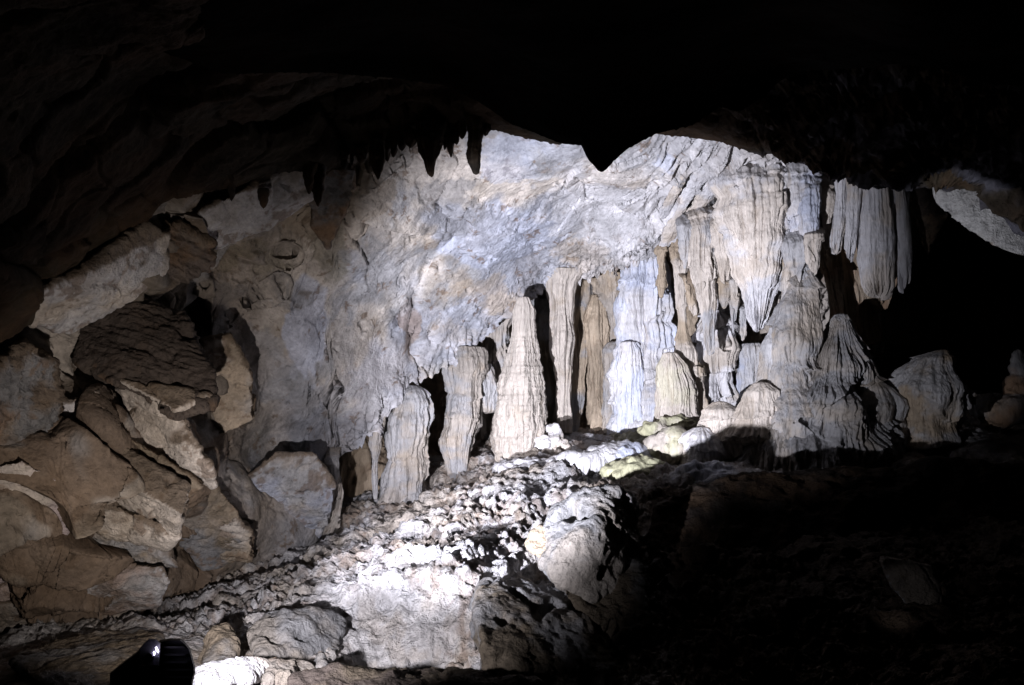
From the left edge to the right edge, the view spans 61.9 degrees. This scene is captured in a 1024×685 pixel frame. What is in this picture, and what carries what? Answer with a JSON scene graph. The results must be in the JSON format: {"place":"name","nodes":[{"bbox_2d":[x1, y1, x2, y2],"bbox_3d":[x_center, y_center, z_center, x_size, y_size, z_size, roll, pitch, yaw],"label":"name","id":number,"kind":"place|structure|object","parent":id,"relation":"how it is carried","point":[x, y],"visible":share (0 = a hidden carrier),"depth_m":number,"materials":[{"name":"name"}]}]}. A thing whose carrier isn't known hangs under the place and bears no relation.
{"place":"outdoors","nodes":[
{"label":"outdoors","id":0,"kind":"place"},
{"bbox_2d":[0,130,825,623],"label":"cave wall","id":1,"kind":"structure","parent":0,"point":[416,274],"depth_m":12.64,"materials":[{"name":"stone"}]},
{"bbox_2d":[28,220,170,333],"bbox_3d":[-4.391,-0.723,9.182,1.324,1.311,1.798,3,-7,-25],"label":"rock ledge","id":2,"kind":"object","parent":1,"relation":"attached to","point":[106,279],"visible":0.9,"depth_m":8.88,"materials":[{"name":"stone"}]},
{"bbox_2d":[153,218,217,284],"bbox_3d":[-3.982,-1.109,10.093,0.977,0.871,1.176,3,-7,-28],"label":"rock ledge","id":3,"kind":"object","parent":1,"relation":"attached to","point":[193,257],"visible":0.57,"depth_m":9.86,"materials":[{"name":"stone"}]},
{"bbox_2d":[200,332,255,432],"bbox_3d":[-3.800,0.552,11.480,0.707,1.325,1.552,2,-6,-16],"label":"rock block","id":4,"kind":"object","parent":1,"relation":"on","point":[225,355],"visible":0.84,"depth_m":11.08,"materials":[{"name":"stone"}]},
{"bbox_2d":[196,171,313,249],"bbox_3d":[-3.257,-1.696,10.713,1.622,1.217,1.457,2,-6,-16],"label":"rock ledge","id":5,"kind":"object","parent":1,"relation":"attached to","point":[242,214],"visible":0.69,"depth_m":10.36,"materials":[{"name":"stone"}]},
{"bbox_2d":[309,167,355,249],"bbox_3d":[-2.455,-1.821,11.683,0.620,1.105,1.402,1,-6,-11],"label":"rock ledge","id":6,"kind":"object","parent":1,"relation":"attached to","point":[328,214],"visible":0.78,"depth_m":11.32,"materials":[{"name":"stone"}]},
{"bbox_2d":[324,446,341,531],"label":"stalactite","id":7,"kind":"object","parent":1,"relation":"hanging from","point":[331,459],"visible":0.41,"depth_m":13.42},
{"bbox_2d":[484,318,511,381],"bbox_3d":[-0.299,0.185,16.787,1.088,2.086,0.782,-3,-7,29],"label":"stalactite","id":8,"kind":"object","parent":1,"relation":"attached to","point":[496,343],"depth_m":16.59},
{"bbox_2d":[658,175,689,218],"bbox_3d":[2.816,-2.552,14.270,0.280,1.026,2.248,2,-6,-18],"label":"flowstone rib","id":9,"kind":"object","parent":1,"relation":"attached to","point":[669,201],"visible":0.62,"depth_m":14.53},
{"bbox_2d":[659,165,705,246],"bbox_3d":[2.974,-2.409,14.274,0.375,1.310,2.294,2,-6,-18],"label":"flowstone rib","id":10,"kind":"object","parent":1,"relation":"attached to","point":[691,189],"visible":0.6,"depth_m":14.37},
{"bbox_2d":[675,213,691,268],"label":"stalactite","id":11,"kind":"object","parent":10,"relation":"hanging from","point":[683,226],"visible":0.89,"depth_m":14.32},
{"bbox_2d":[684,182,714,212],"bbox_3d":[3.321,-2.518,14.274,0.381,0.960,2.250,2,-6,-16],"label":"flowstone rib","id":12,"kind":"object","parent":1,"relation":"attached to","point":[704,197],"visible":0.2,"depth_m":14.42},
{"bbox_2d":[685,197,717,355],"bbox_3d":[3.265,-1.194,14.706,0.695,2.912,1.286,-1,-6,10],"label":"stalactite","id":13,"kind":"object","parent":12,"relation":"hanging from","point":[702,267],"visible":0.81,"depth_m":14.23},
{"bbox_2d":[819,218,883,351],"bbox_3d":[5.712,-1.992,14.569,1.123,4.338,0.788,6,-8,-44],"label":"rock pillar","id":14,"kind":"object","parent":1,"relation":"attached to","point":[846,295],"visible":0.27,"depth_m":14.28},
{"bbox_2d":[853,211,911,312],"bbox_3d":[6.100,-1.766,14.126,1.078,2.538,0.844,0,-6,0],"label":"stalactite","id":15,"kind":"object","parent":1,"relation":"attached to","point":[876,304],"visible":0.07,"depth_m":14.15},
{"bbox_2d":[482,363,497,413],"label":"stalagmite","id":16,"kind":"object","parent":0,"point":[490,395],"visible":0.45,"depth_m":15.75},
{"bbox_2d":[0,390,1023,684],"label":"cave floor","id":17,"kind":"structure","parent":0,"point":[394,584],"depth_m":8.70,"materials":[{"name":"stone"}]},
{"bbox_2d":[0,600,31,634],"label":"rock block","id":18,"kind":"object","parent":17,"relation":"on","point":[10,616],"visible":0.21,"depth_m":9.02,"materials":[{"name":"stone"}]},
{"bbox_2d":[0,562,169,615],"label":"rock block","id":19,"kind":"object","parent":17,"relation":"on","point":[133,586],"visible":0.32,"depth_m":9.36,"materials":[{"name":"stone"}]},
{"bbox_2d":[0,461,69,583],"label":"rock block","id":20,"kind":"object","parent":19,"relation":"on","point":[22,467],"visible":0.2,"depth_m":8.33,"materials":[{"name":"stone"}]},
{"bbox_2d":[0,337,67,445],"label":"rock block","id":21,"kind":"object","parent":20,"relation":"on","point":[33,397],"visible":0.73,"depth_m":8.40,"materials":[{"name":"stone"}]},
{"bbox_2d":[93,532,177,567],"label":"rock block","id":22,"kind":"object","parent":19,"relation":"on","point":[141,555],"visible":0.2,"depth_m":9.64,"materials":[{"name":"stone"}]},
{"bbox_2d":[96,501,181,551],"bbox_3d":[-4.315,1.960,9.528,1.237,0.728,1.071,2,-6,-18],"label":"rock block","id":23,"kind":"object","parent":22,"relation":"on","point":[121,524],"visible":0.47,"depth_m":9.20,"materials":[{"name":"stone"}]},
{"bbox_2d":[114,448,190,537],"bbox_3d":[-4.194,1.599,9.502,1.118,1.067,1.566,3,-7,-24],"label":"rock block","id":24,"kind":"object","parent":23,"relation":"on","point":[162,498],"visible":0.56,"depth_m":9.03,"materials":[{"name":"stone"}]},
{"bbox_2d":[131,439,203,496],"bbox_3d":[-4.011,1.400,9.702,0.931,0.698,1.002,2,-6,-22],"label":"rock block","id":25,"kind":"object","parent":24,"relation":"on","point":[194,481],"visible":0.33,"depth_m":9.35,"materials":[{"name":"stone"}]},
{"bbox_2d":[128,407,218,489],"bbox_3d":[-3.993,1.180,9.915,1.110,1.027,1.571,2,-6,-21],"label":"rock block","id":26,"kind":"object","parent":25,"relation":"on","point":[179,443],"visible":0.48,"depth_m":9.42,"materials":[{"name":"stone"}]},
{"bbox_2d":[71,296,220,420],"bbox_3d":[-4.221,0.151,9.855,1.521,1.524,1.750,3,-7,-24],"label":"rock block","id":27,"kind":"object","parent":26,"relation":"on","point":[146,340],"visible":0.81,"depth_m":9.43,"materials":[{"name":"stone"}]},
{"bbox_2d":[119,379,212,417],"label":"rock block","id":28,"kind":"object","parent":26,"relation":"on","point":[175,398],"visible":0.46,"depth_m":9.23,"materials":[{"name":"stone"}]},
{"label":"rock block","id":29,"kind":"object","parent":24,"relation":"on","visible":0},
{"bbox_2d":[62,390,99,420],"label":"rock block","id":30,"kind":"object","parent":29,"relation":"on","point":[70,404],"visible":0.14,"depth_m":9.04,"materials":[{"name":"stone"}]},
{"bbox_2d":[8,627,164,684],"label":"boulder","id":31,"kind":"object","parent":17,"relation":"on","point":[95,658],"visible":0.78,"depth_m":7.13,"materials":[{"name":"stone"}]},
{"bbox_2d":[110,638,194,684],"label":"floodlight","id":32,"kind":"object","parent":17,"relation":"on","point":[152,661],"visible":1,"depth_m":4.46,"materials":[{"name":"black metal"}]},
{"bbox_2d":[179,485,243,570],"bbox_3d":[-4.011,2.425,11.341,0.988,1.192,1.807,2,-6,-17],"label":"rock block","id":33,"kind":"object","parent":17,"relation":"on","point":[203,549],"visible":0.5,"depth_m":10.94,"materials":[{"name":"stone"}]},
{"bbox_2d":[197,622,241,663],"bbox_3d":[-2.581,2.703,7.529,0.369,0.368,1.089,3,-7,-23],"label":"boulder","id":34,"kind":"object","parent":17,"relation":"on","point":[221,641],"visible":0.76,"depth_m":7.39,"materials":[{"name":"stone"}]},
{"bbox_2d":[193,656,268,684],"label":"boulder","id":35,"kind":"object","parent":17,"relation":"on","point":[244,670],"visible":0.96,"depth_m":6.57,"materials":[{"name":"stone"}]},
{"bbox_2d":[219,517,254,562],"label":"rock block","id":36,"kind":"object","parent":17,"relation":"on","point":[242,530],"visible":0.72,"depth_m":11.16,"materials":[{"name":"stone"}]},
{"bbox_2d":[260,657,314,684],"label":"rock","id":37,"kind":"object","parent":17,"relation":"on","point":[278,671],"visible":0.5,"depth_m":6.92,"materials":[{"name":"stone"}]},
{"bbox_2d":[313,652,328,667],"bbox_3d":[-1.629,2.754,7.277,0.154,0.205,0.393,1,-6,-11],"label":"boulder","id":38,"kind":"object","parent":37,"relation":"on","point":[320,661],"visible":0.38,"depth_m":7.26,"materials":[{"name":"stone"}]},
{"bbox_2d":[248,451,336,538],"bbox_3d":[-3.396,2.516,13.166,1.278,1.721,2.135,2,-6,-14],"label":"rock block","id":39,"kind":"object","parent":17,"relation":"on","point":[301,485],"visible":0.63,"depth_m":12.47,"materials":[{"name":"stone"}]},
{"bbox_2d":[246,606,346,659],"bbox_3d":[-2.120,2.934,8.430,0.949,0.719,1.800,1,-6,-13],"label":"boulder","id":40,"kind":"object","parent":17,"relation":"on","point":[305,632],"visible":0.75,"depth_m":8.02,"materials":[{"name":"stone"}]},
{"bbox_2d":[368,416,386,499],"bbox_3d":[-2.249,1.572,14.540,0.375,2.158,1.126,1,-6,-8],"label":"stalagmite","id":41,"kind":"object","parent":17,"relation":"on","point":[375,443],"visible":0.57,"depth_m":14.13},
{"bbox_2d":[374,385,434,504],"bbox_3d":[-1.834,1.914,14.600,1.020,2.382,1.041,0,-6,0],"label":"stalagmite","id":42,"kind":"object","parent":17,"relation":"on","point":[406,435],"visible":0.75,"depth_m":14.30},
{"bbox_2d":[287,662,544,684],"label":"stone ledge","id":43,"kind":"object","parent":17,"relation":"on","point":[337,673],"visible":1,"depth_m":6.61,"materials":[{"name":"stone"}]},
{"bbox_2d":[438,346,488,478],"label":"column","id":44,"kind":"structure","parent":17,"relation":"on","point":[463,380],"depth_m":15.24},
{"bbox_2d":[490,296,547,461],"bbox_3d":[0.116,0.834,15.186,1.058,3.203,1.245,0,-6,0],"label":"stalagmite","id":45,"kind":"object","parent":17,"relation":"on","point":[519,420],"visible":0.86,"depth_m":14.74,"materials":[{"name":"stone"}]},
{"bbox_2d":[492,449,581,473],"bbox_3d":[0.684,2.027,13.602,1.833,0.660,1.271,3,-7,-25],"label":"flowstone mound","id":46,"kind":"object","parent":17,"relation":"on","point":[525,463],"visible":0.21,"depth_m":13.45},
{"bbox_2d":[469,577,624,684],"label":"boulder","id":47,"kind":"object","parent":17,"relation":"on","point":[546,632],"visible":0.77,"depth_m":7.79,"materials":[{"name":"stone"}]},
{"bbox_2d":[536,483,640,603],"bbox_3d":[0.861,2.140,9.360,1.262,1.207,1.977,0,-6,0],"label":"boulder","id":48,"kind":"object","parent":47,"relation":"on","point":[592,544],"visible":0.89,"depth_m":8.61,"materials":[{"name":"stone"}]},
{"bbox_2d":[524,523,545,557],"bbox_3d":[0.334,2.118,9.070,0.402,0.415,0.747,0,-6,0],"label":"boulder","id":49,"kind":"object","parent":48,"relation":"on","point":[535,542],"visible":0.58,"depth_m":8.87,"materials":[{"name":"stone"}]},
{"bbox_2d":[566,558,653,645],"bbox_3d":[0.964,2.643,8.877,0.948,0.827,1.801,0,-6,0],"label":"boulder","id":50,"kind":"object","parent":47,"relation":"on","point":[619,614],"visible":0.72,"depth_m":8.28,"materials":[{"name":"stone"}]},
{"bbox_2d":[534,423,570,451],"bbox_3d":[0.695,1.695,14.825,0.647,0.600,0.484,0,-6,0],"label":"nodule cluster","id":51,"kind":"object","parent":17,"relation":"on","point":[554,438],"visible":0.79,"depth_m":14.68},
{"bbox_2d":[545,267,582,434],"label":"column","id":52,"kind":"structure","parent":17,"relation":"on","point":[561,285],"depth_m":15.93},
{"bbox_2d":[571,278,593,431],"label":"column","id":53,"kind":"structure","parent":17,"relation":"on","point":[584,293],"depth_m":16.73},
{"bbox_2d":[579,367,586,427],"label":"column","id":54,"kind":"structure","parent":17,"relation":"on","point":[583,421],"depth_m":17.03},
{"bbox_2d":[583,294,610,433],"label":"column","id":55,"kind":"structure","parent":17,"relation":"on","point":[596,323],"depth_m":16.64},
{"bbox_2d":[555,439,652,475],"bbox_3d":[1.471,1.850,13.417,1.676,0.663,0.916,1,-6,-12],"label":"flowstone mound","id":56,"kind":"object","parent":17,"relation":"on","point":[591,459],"visible":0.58,"depth_m":13.08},
{"bbox_2d":[600,454,665,480],"bbox_3d":[1.834,1.990,12.760,1.056,0.650,0.906,0,-6,0],"label":"mossy mound","id":57,"kind":"object","parent":17,"relation":"on","point":[629,467],"visible":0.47,"depth_m":12.51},
{"bbox_2d":[605,256,676,434],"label":"column","id":58,"kind":"structure","parent":17,"relation":"on","point":[643,313],"depth_m":15.57,"materials":[{"name":"stone"}]},
{"bbox_2d":[601,341,615,434],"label":"stalagmite","id":59,"kind":"object","parent":58,"relation":"on","point":[607,358],"visible":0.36,"depth_m":16.25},
{"bbox_2d":[613,341,643,433],"bbox_3d":[2.204,0.909,15.681,0.701,1.845,0.763,0,-6,0],"label":"stalagmite","id":60,"kind":"object","parent":58,"relation":"on","point":[629,370],"visible":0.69,"depth_m":15.42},
{"bbox_2d":[654,245,667,298],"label":"stalactite","id":61,"kind":"object","parent":58,"relation":"hanging from","point":[661,283],"visible":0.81,"depth_m":15.13},
{"bbox_2d":[642,425,686,464],"bbox_3d":[2.455,1.648,13.462,0.809,0.678,0.785,0,-6,0],"label":"mossy mound","id":62,"kind":"object","parent":17,"relation":"on","point":[663,445],"visible":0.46,"depth_m":13.18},
{"bbox_2d":[637,414,697,438],"bbox_3d":[2.599,1.478,14.232,1.035,0.577,0.737,0,-6,0],"label":"mossy mound","id":63,"kind":"object","parent":17,"relation":"on","point":[646,429],"visible":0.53,"depth_m":14.04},
{"bbox_2d":[653,352,700,421],"bbox_3d":[2.880,0.940,14.624,0.937,1.537,0.860,0,-6,0],"label":"stalagmite","id":64,"kind":"object","parent":17,"relation":"on","point":[676,392],"visible":0.68,"depth_m":14.33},
{"bbox_2d":[668,239,708,413],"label":"column","id":65,"kind":"structure","parent":17,"relation":"on","point":[685,350],"depth_m":14.80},
{"bbox_2d":[678,273,696,315],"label":"stalactite","id":66,"kind":"object","parent":65,"relation":"hanging from","point":[691,300],"visible":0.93,"depth_m":14.57},
{"bbox_2d":[669,459,739,483],"bbox_3d":[2.711,1.936,12.015,1.184,0.589,0.958,-2,-6,22],"label":"flowstone mound","id":67,"kind":"object","parent":17,"relation":"on","point":[708,471],"visible":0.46,"depth_m":11.74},
{"bbox_2d":[678,426,732,463],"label":"flowstone dome","id":68,"kind":"structure","parent":17,"relation":"on","point":[702,444],"depth_m":12.85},
{"bbox_2d":[691,280,740,406],"bbox_3d":[3.599,0.210,15.466,1.156,2.612,1.317,0,-6,0],"label":"stalagmite","id":69,"kind":"object","parent":17,"relation":"on","point":[720,364],"visible":0.41,"depth_m":15.01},
{"bbox_2d":[696,401,747,457],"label":"flowstone dome","id":70,"kind":"structure","parent":17,"relation":"on","point":[716,419],"depth_m":12.95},
{"bbox_2d":[736,343,761,400],"bbox_3d":[4.329,0.561,15.198,0.680,1.105,0.685,0,-6,0],"label":"stalagmite","id":71,"kind":"object","parent":17,"relation":"on","point":[748,359],"visible":0.41,"depth_m":15.01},
{"bbox_2d":[724,382,779,444],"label":"flowstone dome","id":72,"kind":"structure","parent":17,"relation":"on","point":[755,410],"depth_m":12.70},
{"bbox_2d":[765,270,825,440],"bbox_3d":[4.255,0.177,12.989,1.222,2.671,1.205,0,-6,0],"label":"stalagmite","id":73,"kind":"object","parent":17,"relation":"on","point":[794,321],"depth_m":12.81,"materials":[{"name":"stone"}]},
{"bbox_2d":[778,229,809,300],"bbox_3d":[4.487,-1.098,13.666,0.653,2.237,1.209,0,-6,0],"label":"rock pillar","id":74,"kind":"object","parent":73,"relation":"on","point":[792,248],"visible":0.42,"depth_m":13.21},
{"bbox_2d":[803,223,824,275],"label":"stalactite","id":75,"kind":"object","parent":74,"relation":"hanging from","point":[813,242],"visible":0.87,"depth_m":13.04},
{"bbox_2d":[736,313,906,471],"bbox_3d":[4.641,0.918,12.901,2.337,2.776,2.316,5,-8,-38],"label":"flowstone mound","id":76,"kind":"object","parent":17,"relation":"on","point":[844,429],"visible":0.69,"depth_m":12.29,"materials":[{"name":"stone"}]},
{"bbox_2d":[754,326,772,382],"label":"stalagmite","id":77,"kind":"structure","parent":76,"relation":"on","point":[765,359],"depth_m":13.16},
{"bbox_2d":[859,375,908,452],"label":"flowstone dome","id":78,"kind":"structure","parent":76,"relation":"on","point":[883,402],"depth_m":12.51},
{"bbox_2d":[646,456,1023,564],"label":"rock shelf","id":79,"kind":"object","parent":17,"relation":"on","point":[773,512],"visible":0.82,"depth_m":9.85,"materials":[{"name":"stone"}]},
{"bbox_2d":[880,556,943,604],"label":"rock block","id":80,"kind":"object","parent":17,"relation":"on","point":[909,581],"visible":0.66,"depth_m":7.05,"materials":[{"name":"stone"}]},
{"bbox_2d":[887,349,977,455],"bbox_3d":[6.261,0.951,12.699,1.203,1.703,1.290,0,-6,0],"label":"rock stump","id":81,"kind":"object","parent":17,"relation":"on","point":[935,392],"visible":0.77,"depth_m":12.36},
{"bbox_2d":[969,349,1023,428],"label":"rock stump","id":82,"kind":"object","parent":17,"relation":"on","point":[1004,409],"visible":0.98,"depth_m":13.12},
{"bbox_2d":[0,0,1023,342],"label":"cave ceiling","id":83,"kind":"structure","parent":0,"point":[116,120],"depth_m":8.34,"materials":[{"name":"stone"}]},
{"bbox_2d":[227,183,236,200],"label":"stalactite","id":84,"kind":"object","parent":83,"relation":"hanging from","point":[231,189],"visible":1,"depth_m":9.68},
{"bbox_2d":[257,188,269,208],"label":"stalactite","id":85,"kind":"object","parent":83,"relation":"hanging from","point":[263,195],"visible":1,"depth_m":10.00},
{"bbox_2d":[302,161,317,193],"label":"stalactite","id":86,"kind":"object","parent":83,"relation":"hanging from","point":[309,169],"visible":1,"depth_m":9.91},
{"bbox_2d":[311,164,326,206],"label":"stalactite","id":87,"kind":"object","parent":83,"relation":"hanging from","point":[318,190],"visible":0.83,"depth_m":10.02},
{"bbox_2d":[354,147,368,163],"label":"stalactite","id":88,"kind":"object","parent":83,"relation":"hanging from","point":[361,154],"visible":0.99,"depth_m":10.09},
{"bbox_2d":[369,138,385,179],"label":"stalactite","id":89,"kind":"object","parent":83,"relation":"hanging from","point":[377,153],"visible":1,"depth_m":10.05},
{"bbox_2d":[388,137,397,157],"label":"stalactite","id":90,"kind":"object","parent":83,"relation":"hanging from","point":[392,141],"visible":1,"depth_m":10.19},
{"bbox_2d":[396,134,405,150],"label":"stalactite","id":91,"kind":"object","parent":83,"relation":"hanging from","point":[401,144],"visible":0.94,"depth_m":10.20},
{"bbox_2d":[415,118,446,176],"bbox_3d":[-0.961,-2.293,10.131,0.356,0.650,0.386,4,-7,-34],"label":"stalactite","id":92,"kind":"object","parent":83,"relation":"hanging from","point":[430,133],"visible":1,"depth_m":10.06},
{"bbox_2d":[443,123,450,149],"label":"stalactite","id":93,"kind":"object","parent":83,"relation":"hanging from","point":[446,136],"visible":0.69,"depth_m":10.25},
{"bbox_2d":[447,123,454,156],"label":"stalactite","id":94,"kind":"object","parent":83,"relation":"hanging from","point":[450,144],"visible":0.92,"depth_m":10.28},
{"bbox_2d":[457,120,466,138],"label":"stalactite","id":95,"kind":"object","parent":83,"relation":"hanging from","point":[462,128],"visible":0.91,"depth_m":10.23},
{"bbox_2d":[465,116,484,174],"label":"stalactite","id":96,"kind":"object","parent":83,"relation":"hanging from","point":[475,127],"visible":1,"depth_m":10.10},
{"bbox_2d":[716,272,729,308],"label":"stalactite","id":97,"kind":"object","parent":83,"relation":"hanging from","point":[723,293],"visible":0.62,"depth_m":14.32},
{"bbox_2d":[728,276,740,332],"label":"stalactite","id":98,"kind":"object","parent":83,"relation":"hanging from","point":[734,298],"visible":0.78,"depth_m":14.15},
{"bbox_2d":[738,298,746,340],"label":"stalactite","id":99,"kind":"object","parent":83,"relation":"hanging from","point":[743,324],"visible":0.78,"depth_m":14.28},
{"bbox_2d":[707,163,788,332],"bbox_3d":[4.014,-1.813,13.983,1.519,3.342,1.725,-3,-7,28],"label":"stalactite","id":100,"kind":"object","parent":83,"relation":"hanging from","point":[750,209],"visible":0.67,"depth_m":13.44},
{"bbox_2d":[780,162,821,231],"bbox_3d":[4.581,-2.050,13.936,1.064,2.466,1.589,-2,-6,15],"label":"stalactite","id":101,"kind":"object","parent":83,"relation":"hanging from","point":[797,177],"visible":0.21,"depth_m":13.33},
{"bbox_2d":[797,176,822,237],"bbox_3d":[4.769,-2.064,13.604,0.403,1.878,1.114,-2,-6,22],"label":"stalactite","id":102,"kind":"object","parent":101,"relation":"hanging from","point":[808,211],"visible":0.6,"depth_m":13.15},
{"bbox_2d":[819,176,835,250],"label":"stalactite","id":103,"kind":"object","parent":83,"relation":"hanging from","point":[828,193],"visible":0.67,"depth_m":13.47},
{"bbox_2d":[830,178,846,254],"bbox_3d":[5.060,-2.090,13.152,0.299,1.458,0.316,0,-6,0],"label":"stone curtain","id":104,"kind":"object","parent":83,"relation":"hanging from","point":[838,226],"visible":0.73,"depth_m":13.12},
{"bbox_2d":[844,180,862,261],"bbox_3d":[5.223,-2.007,12.998,0.294,1.564,0.275,0,-6,0],"label":"stone curtain","id":105,"kind":"object","parent":83,"relation":"hanging from","point":[854,194],"visible":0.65,"depth_m":12.99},
{"bbox_2d":[856,187,895,300],"bbox_3d":[5.559,-1.672,13.015,0.559,2.065,0.510,0,-6,0],"label":"stone curtain","id":106,"kind":"object","parent":83,"relation":"hanging from","point":[876,258],"visible":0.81,"depth_m":12.90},
{"bbox_2d":[889,189,895,255],"bbox_3d":[5.841,-1.905,13.096,0.162,1.384,0.198,0,-6,0],"label":"stone curtain","id":107,"kind":"object","parent":83,"relation":"hanging from","point":[892,199],"visible":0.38,"depth_m":13.05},
{"bbox_2d":[894,189,912,293],"bbox_3d":[5.963,-1.644,13.023,0.235,1.795,0.323,-4,-7,32],"label":"stone curtain","id":108,"kind":"object","parent":83,"relation":"hanging from","point":[903,242],"visible":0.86,"depth_m":12.97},
{"bbox_2d":[909,187,948,253],"bbox_3d":[6.633,-2.021,13.700,0.643,1.325,1.226,-3,-7,24],"label":"stalactite","id":109,"kind":"object","parent":83,"relation":"hanging from","point":[929,214],"visible":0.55,"depth_m":13.32,"materials":[{"name":"stone"}]},
{"bbox_2d":[932,187,1023,255],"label":"pale outcrop","id":110,"kind":"object","parent":83,"relation":"attached to","point":[962,206],"visible":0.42,"depth_m":11.92,"materials":[{"name":"stone"}]},
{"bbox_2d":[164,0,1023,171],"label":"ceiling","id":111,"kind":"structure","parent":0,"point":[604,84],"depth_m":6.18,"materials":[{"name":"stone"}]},
{"bbox_2d":[339,209,1023,500],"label":"cave recess","id":112,"kind":"object","parent":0,"point":[961,299],"visible":0.09,"depth_m":25.65,"materials":[{"name":"stone"}]},
{"bbox_2d":[596,270,616,341],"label":"column","id":113,"kind":"structure","parent":112,"relation":"attached to","point":[607,284],"depth_m":16.66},
{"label":"flowstone rib","id":114,"kind":"object","parent":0,"visible":0},
{"bbox_2d":[709,218,730,283],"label":"stalactite","id":115,"kind":"object","parent":114,"relation":"hanging from","point":[723,264],"visible":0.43,"depth_m":14.00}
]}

